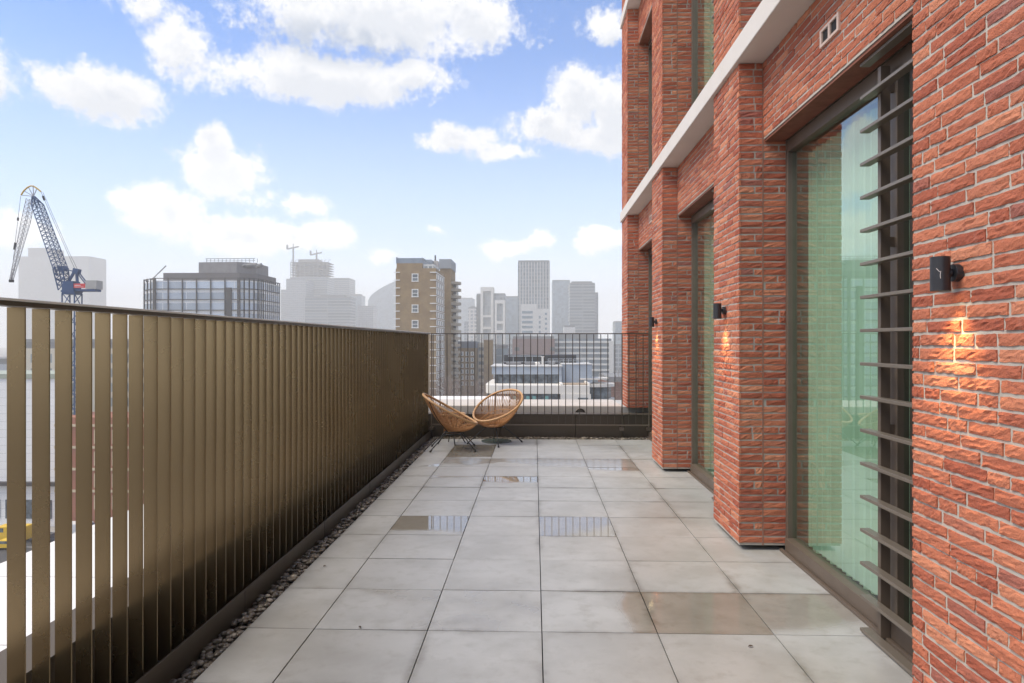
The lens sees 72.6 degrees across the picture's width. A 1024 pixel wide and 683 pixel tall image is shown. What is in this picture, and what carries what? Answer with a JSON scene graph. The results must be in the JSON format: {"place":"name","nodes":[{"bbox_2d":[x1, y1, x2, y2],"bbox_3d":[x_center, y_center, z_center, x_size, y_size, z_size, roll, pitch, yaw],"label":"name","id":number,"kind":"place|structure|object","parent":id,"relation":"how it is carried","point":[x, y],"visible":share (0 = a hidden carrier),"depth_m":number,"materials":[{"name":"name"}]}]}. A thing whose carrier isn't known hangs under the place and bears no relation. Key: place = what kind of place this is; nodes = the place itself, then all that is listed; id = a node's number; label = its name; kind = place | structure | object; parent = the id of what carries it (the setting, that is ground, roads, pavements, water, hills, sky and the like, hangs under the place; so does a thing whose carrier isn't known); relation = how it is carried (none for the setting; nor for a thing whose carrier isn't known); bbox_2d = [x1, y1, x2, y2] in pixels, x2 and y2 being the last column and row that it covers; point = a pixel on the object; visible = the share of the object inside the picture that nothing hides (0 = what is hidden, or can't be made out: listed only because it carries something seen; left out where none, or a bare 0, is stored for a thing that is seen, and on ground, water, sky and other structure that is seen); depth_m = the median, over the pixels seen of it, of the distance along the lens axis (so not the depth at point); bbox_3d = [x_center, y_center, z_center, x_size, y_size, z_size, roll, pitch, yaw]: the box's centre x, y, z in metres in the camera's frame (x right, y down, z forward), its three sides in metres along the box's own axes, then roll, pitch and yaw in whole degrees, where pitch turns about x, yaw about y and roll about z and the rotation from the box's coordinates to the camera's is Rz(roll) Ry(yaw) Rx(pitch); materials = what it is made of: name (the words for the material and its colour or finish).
{"place":"outdoors","nodes":[
{"label":"outdoors","id":0,"kind":"place"},
{"bbox_2d":[0,357,6,369],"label":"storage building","id":1,"kind":"structure","parent":0,"point":[3,363],"depth_m":169.34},
{"bbox_2d":[0,348,6,356],"bbox_3d":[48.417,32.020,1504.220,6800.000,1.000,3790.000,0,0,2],"label":"ground","id":2,"kind":"structure","parent":0,"point":[3,352],"depth_m":1998.72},
{"bbox_2d":[9,185,102,414],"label":"tower crane","id":3,"kind":"object","parent":2,"relation":"on","point":[69,287],"visible":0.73,"depth_m":119.70,"materials":[{"name":"blue metal"}]},
{"bbox_2d":[26,339,143,341],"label":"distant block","id":4,"kind":"structure","parent":2,"relation":"on","point":[51,340],"depth_m":255.84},
{"bbox_2d":[54,412,143,522],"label":"red brick building","id":5,"kind":"structure","parent":2,"relation":"on","point":[74,467],"depth_m":114.88,"materials":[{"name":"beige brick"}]},
{"bbox_2d":[143,258,279,338],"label":"office building","id":6,"kind":"structure","parent":2,"relation":"on","point":[243,289],"depth_m":259.72,"materials":[{"name":"grey"}]},
{"bbox_2d":[290,259,333,296],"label":"construction tower","id":7,"kind":"structure","parent":2,"relation":"on","point":[322,280],"depth_m":1150.24,"materials":[{"name":"grey concrete"}]},
{"bbox_2d":[286,244,298,276],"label":"tower crane","id":8,"kind":"object","parent":7,"relation":"on","point":[292,248],"visible":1,"depth_m":1156.20,"materials":[{"name":"grey metal"}]},
{"bbox_2d":[310,249,321,276],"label":"tower crane","id":9,"kind":"object","parent":7,"relation":"on","point":[316,253],"visible":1,"depth_m":1154.91,"materials":[{"name":"grey metal"}]},
{"bbox_2d":[428,382,457,395],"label":"bare tree","id":10,"kind":"object","parent":2,"relation":"on","point":[437,392],"visible":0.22,"depth_m":167.59,"materials":[{"name":"brown plant"}]},
{"bbox_2d":[428,374,460,395],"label":"bare tree","id":11,"kind":"object","parent":2,"relation":"on","point":[441,387],"visible":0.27,"depth_m":204.83,"materials":[{"name":"brown plant"}]},
{"bbox_2d":[428,367,468,395],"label":"bare tree","id":12,"kind":"object","parent":2,"relation":"on","point":[447,380],"visible":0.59,"depth_m":228.91,"materials":[{"name":"brown plant"}]},
{"bbox_2d":[434,378,485,395],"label":"bare tree","id":13,"kind":"object","parent":2,"relation":"on","point":[451,387],"visible":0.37,"depth_m":178.32,"materials":[{"name":"brown plant"}]},
{"bbox_2d":[435,372,485,395],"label":"bare tree","id":14,"kind":"object","parent":2,"relation":"on","point":[460,385],"visible":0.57,"depth_m":197.40,"materials":[{"name":"brown plant"}]},
{"bbox_2d":[458,341,478,395],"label":"brick flats","id":15,"kind":"structure","parent":2,"relation":"on","point":[462,355],"depth_m":290.72,"materials":[{"name":"brick"}]},
{"bbox_2d":[460,374,484,395],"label":"bare tree","id":16,"kind":"object","parent":2,"relation":"on","point":[469,392],"visible":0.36,"depth_m":194.46,"materials":[{"name":"brown plant"}]},
{"bbox_2d":[468,306,477,340],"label":"office block","id":17,"kind":"structure","parent":2,"relation":"on","point":[472,315],"depth_m":799.87,"materials":[{"name":"grey concrete"}]},
{"bbox_2d":[451,363,494,395],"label":"bare tree","id":18,"kind":"object","parent":2,"relation":"on","point":[479,379],"visible":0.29,"depth_m":219.22,"materials":[{"name":"brown plant"}]},
{"bbox_2d":[478,343,483,395],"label":"pale flats","id":19,"kind":"structure","parent":2,"relation":"on","point":[479,357],"depth_m":298.56,"materials":[{"name":"grey concrete"}]},
{"bbox_2d":[521,304,548,335],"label":"white office","id":20,"kind":"structure","parent":2,"relation":"on","point":[534,319],"depth_m":479.75,"materials":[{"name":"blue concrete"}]},
{"bbox_2d":[620,0,1023,682],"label":"apartment building","id":21,"kind":"structure","parent":2,"relation":"on","point":[810,188],"depth_m":4.25,"materials":[{"name":"red brick"}]},
{"bbox_2d":[428,399,647,412],"bbox_3d":[-0.210,2.039,12.138,5.200,1.962,1.250,0,0,2],"label":"stone ledge","id":22,"kind":"object","parent":21,"relation":"attached to","point":[460,405],"visible":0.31,"depth_m":11.55,"materials":[{"name":"stone"}]},
{"bbox_2d":[191,439,912,682],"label":"paving","id":23,"kind":"structure","parent":21,"relation":"attached to","point":[652,571],"depth_m":4.21,"materials":[{"name":"grey ceramic"}]},
{"bbox_2d":[0,568,143,682],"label":"parapet wall","id":24,"kind":"structure","parent":23,"relation":"on","point":[3,666],"depth_m":2.70,"materials":[{"name":"metal"}]},
{"bbox_2d":[0,297,431,682],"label":"balustrade","id":25,"kind":"object","parent":23,"relation":"on","point":[274,450],"visible":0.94,"depth_m":3.30,"materials":[{"name":"brown metal"}]},
{"bbox_2d":[169,438,435,682],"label":"pebbles","id":26,"kind":"object","parent":23,"relation":"on","point":[219,645],"visible":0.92,"depth_m":4.34,"materials":[{"name":"grey gravel"}]},
{"bbox_2d":[422,393,477,451],"bbox_3d":[-0.874,1.127,9.851,0.789,0.801,0.756,0,0,-4],"label":"lounge chair","id":27,"kind":"object","parent":23,"relation":"on","point":[447,425],"visible":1,"depth_m":9.70,"materials":[{"name":"wicker"}]},
{"bbox_2d":[438,412,465,445],"bbox_3d":[-0.897,1.292,10.374,0.426,0.460,0.426,0,0,2],"label":"side table","id":28,"kind":"object","parent":23,"relation":"on","point":[458,414],"visible":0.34,"depth_m":10.30,"materials":[{"name":"metal"}]},
{"bbox_2d":[467,389,523,447],"bbox_3d":[-0.223,1.127,10.449,0.756,0.801,0.789,0,0,36],"label":"lounge chair","id":29,"kind":"object","parent":23,"relation":"on","point":[503,420],"visible":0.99,"depth_m":10.56,"materials":[{"name":"wicker"}]},
{"bbox_2d":[481,438,510,442],"bbox_3d":[-0.239,1.512,10.613,0.460,0.010,0.460,0,0,2],"label":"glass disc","id":30,"kind":"object","parent":23,"relation":"on","point":[495,440],"visible":0.98,"depth_m":10.62,"materials":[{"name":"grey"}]},
{"bbox_2d":[428,412,651,438],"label":"parapet wall","id":31,"kind":"structure","parent":23,"relation":"on","point":[585,431],"depth_m":11.08,"materials":[{"name":"metal"}]},
{"bbox_2d":[430,333,650,430],"bbox_3d":[0.437,0.635,11.019,3.485,1.530,0.145,0,0,2],"label":"railing","id":32,"kind":"object","parent":31,"relation":"attached to","point":[621,428],"visible":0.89,"depth_m":10.96,"materials":[{"name":"grey metal"}]},
{"bbox_2d":[647,248,651,440],"bbox_3d":[2.154,0.035,10.001,0.107,2.972,2.322,0,0,2],"label":"window","id":33,"kind":"structure","parent":21,"relation":"in","point":[649,436],"depth_m":11.12,"materials":[{"name":"metal"}]},
{"bbox_2d":[648,37,651,170],"bbox_3d":[2.154,-3.474,10.001,0.107,2.555,2.322,0,0,2],"label":"window","id":34,"kind":"structure","parent":21,"relation":"in","point":[650,43],"depth_m":11.12,"materials":[{"name":"glass"}]},
{"bbox_2d":[649,317,657,326],"bbox_3d":[1.717,-0.237,8.489,0.098,0.120,0.063,0,0,2],"label":"wall lamp","id":35,"kind":"object","parent":21,"relation":"attached to","point":[651,321],"visible":1,"depth_m":8.46,"materials":[{"name":"black metal"}]},
{"bbox_2d":[687,189,713,499],"bbox_3d":[2.017,0.035,6.954,0.185,2.972,2.322,0,0,2],"label":"window","id":36,"kind":"structure","parent":21,"relation":"in","point":[702,222],"depth_m":7.67,"materials":[{"name":"glass"}]},
{"bbox_2d":[691,0,713,105],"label":"window","id":37,"kind":"structure","parent":21,"relation":"in","point":[702,11],"depth_m":7.76,"materials":[{"name":"glass"}]},
{"bbox_2d":[713,303,726,318],"bbox_3d":[1.619,-0.237,5.441,0.098,0.120,0.063,0,0,2],"label":"wall lamp","id":38,"kind":"object","parent":21,"relation":"attached to","point":[719,310],"visible":1,"depth_m":5.42,"materials":[{"name":"black metal"}]},
{"bbox_2d":[780,20,913,676],"bbox_3d":[1.971,0.035,3.904,0.289,2.972,2.322,0,0,2],"label":"window","id":39,"kind":"structure","parent":21,"relation":"in","point":[860,180],"depth_m":4.11,"materials":[{"name":"glass"}]},
{"bbox_2d":[930,256,963,291],"bbox_3d":[1.523,-0.237,2.452,0.098,0.120,0.063,0,0,2],"label":"wall lamp","id":40,"kind":"object","parent":21,"relation":"attached to","point":[944,272],"visible":1,"depth_m":2.43,"materials":[{"name":"black metal"}]},
{"bbox_2d":[0,538,31,562],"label":"road","id":41,"kind":"structure","parent":0,"point":[3,554],"depth_m":104.87,"materials":[{"name":"grey asphalt"}]},
{"bbox_2d":[0,538,6,547],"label":"parked car","id":42,"kind":"object","parent":41,"relation":"on","point":[3,543],"visible":0.23,"depth_m":105.13,"materials":[{"name":"yellow paint"}]},
{"bbox_2d":[0,524,31,539],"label":"van","id":43,"kind":"object","parent":41,"relation":"on","point":[3,531],"visible":0.41,"depth_m":109.45,"materials":[{"name":"yellow paint"}]},
{"bbox_2d":[54,521,93,533],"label":"van","id":44,"kind":"object","parent":41,"relation":"on","point":[73,526],"visible":0.1,"depth_m":111.52,"materials":[{"name":"white paint"}]},
{"bbox_2d":[0,370,54,525],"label":"clad building","id":45,"kind":"structure","parent":0,"point":[3,446],"depth_m":118.70,"materials":[{"name":"grey"}]},
{"bbox_2d":[5,500,6,518],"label":"window","id":46,"kind":"structure","parent":45,"relation":"in","point":[5,500],"depth_m":118.68,"materials":[{"name":"grey glass"}]},
{"bbox_2d":[26,500,31,518],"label":"window","id":47,"kind":"structure","parent":45,"relation":"in","point":[28,502],"depth_m":118.55,"materials":[{"name":"grey glass"}]},
{"bbox_2d":[50,500,51,518],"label":"window","id":48,"kind":"structure","parent":45,"relation":"in","point":[50,500],"depth_m":118.47,"materials":[{"name":"grey glass"}]},
{"bbox_2d":[29,532,54,543],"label":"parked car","id":49,"kind":"object","parent":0,"point":[52,536],"visible":0.16,"depth_m":108.12,"materials":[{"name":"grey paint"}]},
{"bbox_2d":[18,248,105,338],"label":"office tower","id":50,"kind":"structure","parent":0,"point":[36,279],"depth_m":1498.71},
{"bbox_2d":[26,342,143,414],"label":"cream building","id":51,"kind":"structure","parent":0,"point":[29,355],"depth_m":153.18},
{"bbox_2d":[0,396,510,651],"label":"roof","id":52,"kind":"structure","parent":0,"point":[3,605],"depth_m":13.83,"materials":[{"name":"concrete"}]},
{"bbox_2d":[281,290,285,320],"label":"office block","id":53,"kind":"structure","parent":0,"point":[283,305],"depth_m":1149.71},
{"bbox_2d":[286,279,313,321],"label":"office block","id":54,"kind":"structure","parent":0,"point":[298,291],"depth_m":1098.59,"materials":[{"name":"white concrete"}]},
{"bbox_2d":[0,0,621,347],"label":"sky","id":55,"kind":"structure","parent":0,"point":[484,136],"materials":[{"name":"blue"}]},
{"bbox_2d":[305,295,355,326],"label":"office block","id":56,"kind":"structure","parent":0,"point":[333,309],"depth_m":899.28,"materials":[{"name":"grey concrete"}]},
{"bbox_2d":[333,278,354,296],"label":"office tower","id":57,"kind":"structure","parent":0,"point":[344,286],"depth_m":1299.07,"materials":[{"name":"white concrete"}]},
{"bbox_2d":[350,294,364,326],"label":"office block","id":58,"kind":"structure","parent":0,"point":[360,299],"depth_m":1298.99,"materials":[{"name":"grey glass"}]},
{"bbox_2d":[358,306,376,327],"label":"office block","id":59,"kind":"structure","parent":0,"point":[367,316],"depth_m":1198.83,"materials":[{"name":"grey concrete"}]},
{"bbox_2d":[368,281,395,329],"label":"office tower","id":60,"kind":"structure","parent":0,"point":[382,299],"depth_m":1499.53,"materials":[{"name":"grey glass"}]},
{"bbox_2d":[393,255,460,395],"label":"apartment tower","id":61,"kind":"structure","parent":0,"point":[427,296],"depth_m":250.45,"materials":[{"name":"brown brick"}]},
{"bbox_2d":[411,274,418,281],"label":"window","id":62,"kind":"structure","parent":61,"relation":"in","point":[414,276],"depth_m":250.18,"materials":[{"name":"white glass"}]},
{"bbox_2d":[411,289,418,296],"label":"window","id":63,"kind":"structure","parent":61,"relation":"in","point":[414,291],"depth_m":250.18,"materials":[{"name":"white glass"}]},
{"bbox_2d":[411,305,418,312],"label":"window","id":64,"kind":"structure","parent":61,"relation":"in","point":[414,307],"depth_m":250.18,"materials":[{"name":"white plastic"}]},
{"bbox_2d":[411,320,418,327],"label":"window","id":65,"kind":"structure","parent":61,"relation":"in","point":[414,322],"depth_m":250.18,"materials":[{"name":"white glass"}]},
{"bbox_2d":[464,322,467,340],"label":"office block","id":66,"kind":"structure","parent":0,"point":[465,329],"depth_m":850.26,"materials":[{"name":"grey concrete"}]},
{"bbox_2d":[458,298,474,340],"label":"office tower","id":67,"kind":"structure","parent":0,"point":[466,303],"depth_m":1399.86,"materials":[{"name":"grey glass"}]},
{"bbox_2d":[476,294,479,342],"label":"office block","id":68,"kind":"structure","parent":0,"point":[478,308],"depth_m":799.65,"materials":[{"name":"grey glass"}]},
{"bbox_2d":[480,287,494,343],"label":"framed tower","id":69,"kind":"structure","parent":0,"point":[486,309],"depth_m":749.83,"materials":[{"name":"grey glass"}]},
{"bbox_2d":[483,339,493,394],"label":"chimney slab","id":70,"kind":"structure","parent":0,"point":[490,355],"depth_m":280.46,"materials":[{"name":"beige concrete"}]},
{"bbox_2d":[494,293,505,343],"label":"office block","id":71,"kind":"structure","parent":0,"point":[499,296],"depth_m":751.00,"materials":[{"name":"grey concrete"}]},
{"bbox_2d":[495,300,505,343],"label":"framed tower","id":72,"kind":"structure","parent":0,"point":[500,316],"depth_m":702.17,"materials":[{"name":"grey concrete"}]},
{"bbox_2d":[496,345,508,363],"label":"glass block","id":73,"kind":"structure","parent":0,"point":[499,353],"depth_m":300.34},
{"bbox_2d":[506,296,517,343],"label":"office block","id":74,"kind":"structure","parent":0,"point":[511,314],"depth_m":899.49,"materials":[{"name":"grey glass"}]},
{"bbox_2d":[512,336,554,354],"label":"warehouse","id":75,"kind":"structure","parent":0,"point":[533,345],"depth_m":379.86,"materials":[{"name":"grey concrete"}]},
{"bbox_2d":[518,260,549,335],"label":"office tower","id":76,"kind":"structure","parent":0,"point":[533,281],"depth_m":699.67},
{"bbox_2d":[432,436,648,439],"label":"pebbles","id":77,"kind":"object","parent":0,"point":[575,438],"visible":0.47,"depth_m":10.94,"materials":[{"name":"grey gravel"}]},
{"bbox_2d":[486,355,613,399],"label":"white modern building","id":78,"kind":"structure","parent":0,"point":[548,378],"depth_m":110.10,"materials":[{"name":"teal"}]},
{"bbox_2d":[493,344,620,378],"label":"office block","id":79,"kind":"structure","parent":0,"point":[617,356],"depth_m":557.63,"materials":[{"name":"grey concrete"}]},
{"bbox_2d":[552,280,569,338],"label":"office tower","id":80,"kind":"structure","parent":0,"point":[559,304],"depth_m":999.33,"materials":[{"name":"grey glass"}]},
{"bbox_2d":[563,325,574,332],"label":"office block","id":81,"kind":"structure","parent":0,"point":[568,328],"depth_m":599.77,"materials":[{"name":"grey concrete"}]},
{"bbox_2d":[568,281,594,332],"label":"office tower","id":82,"kind":"structure","parent":0,"point":[581,306],"depth_m":849.72,"materials":[{"name":"grey concrete"}]},
{"bbox_2d":[555,334,612,381],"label":"banded building","id":83,"kind":"structure","parent":0,"point":[589,350],"depth_m":398.67,"materials":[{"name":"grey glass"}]},
{"bbox_2d":[595,292,597,338],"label":"office block","id":84,"kind":"structure","parent":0,"point":[596,312],"depth_m":869.06,"materials":[{"name":"grey concrete"}]},
{"bbox_2d":[598,373,620,399],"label":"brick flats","id":85,"kind":"structure","parent":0,"point":[611,379],"depth_m":189.49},
{"bbox_2d":[606,367,620,397],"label":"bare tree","id":86,"kind":"object","parent":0,"point":[617,383],"visible":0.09,"depth_m":154.90,"materials":[{"name":"brown plant"}]},
{"bbox_2d":[613,321,621,343],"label":"office block","id":87,"kind":"structure","parent":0,"point":[617,326],"depth_m":800.52,"materials":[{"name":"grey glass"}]}
]}

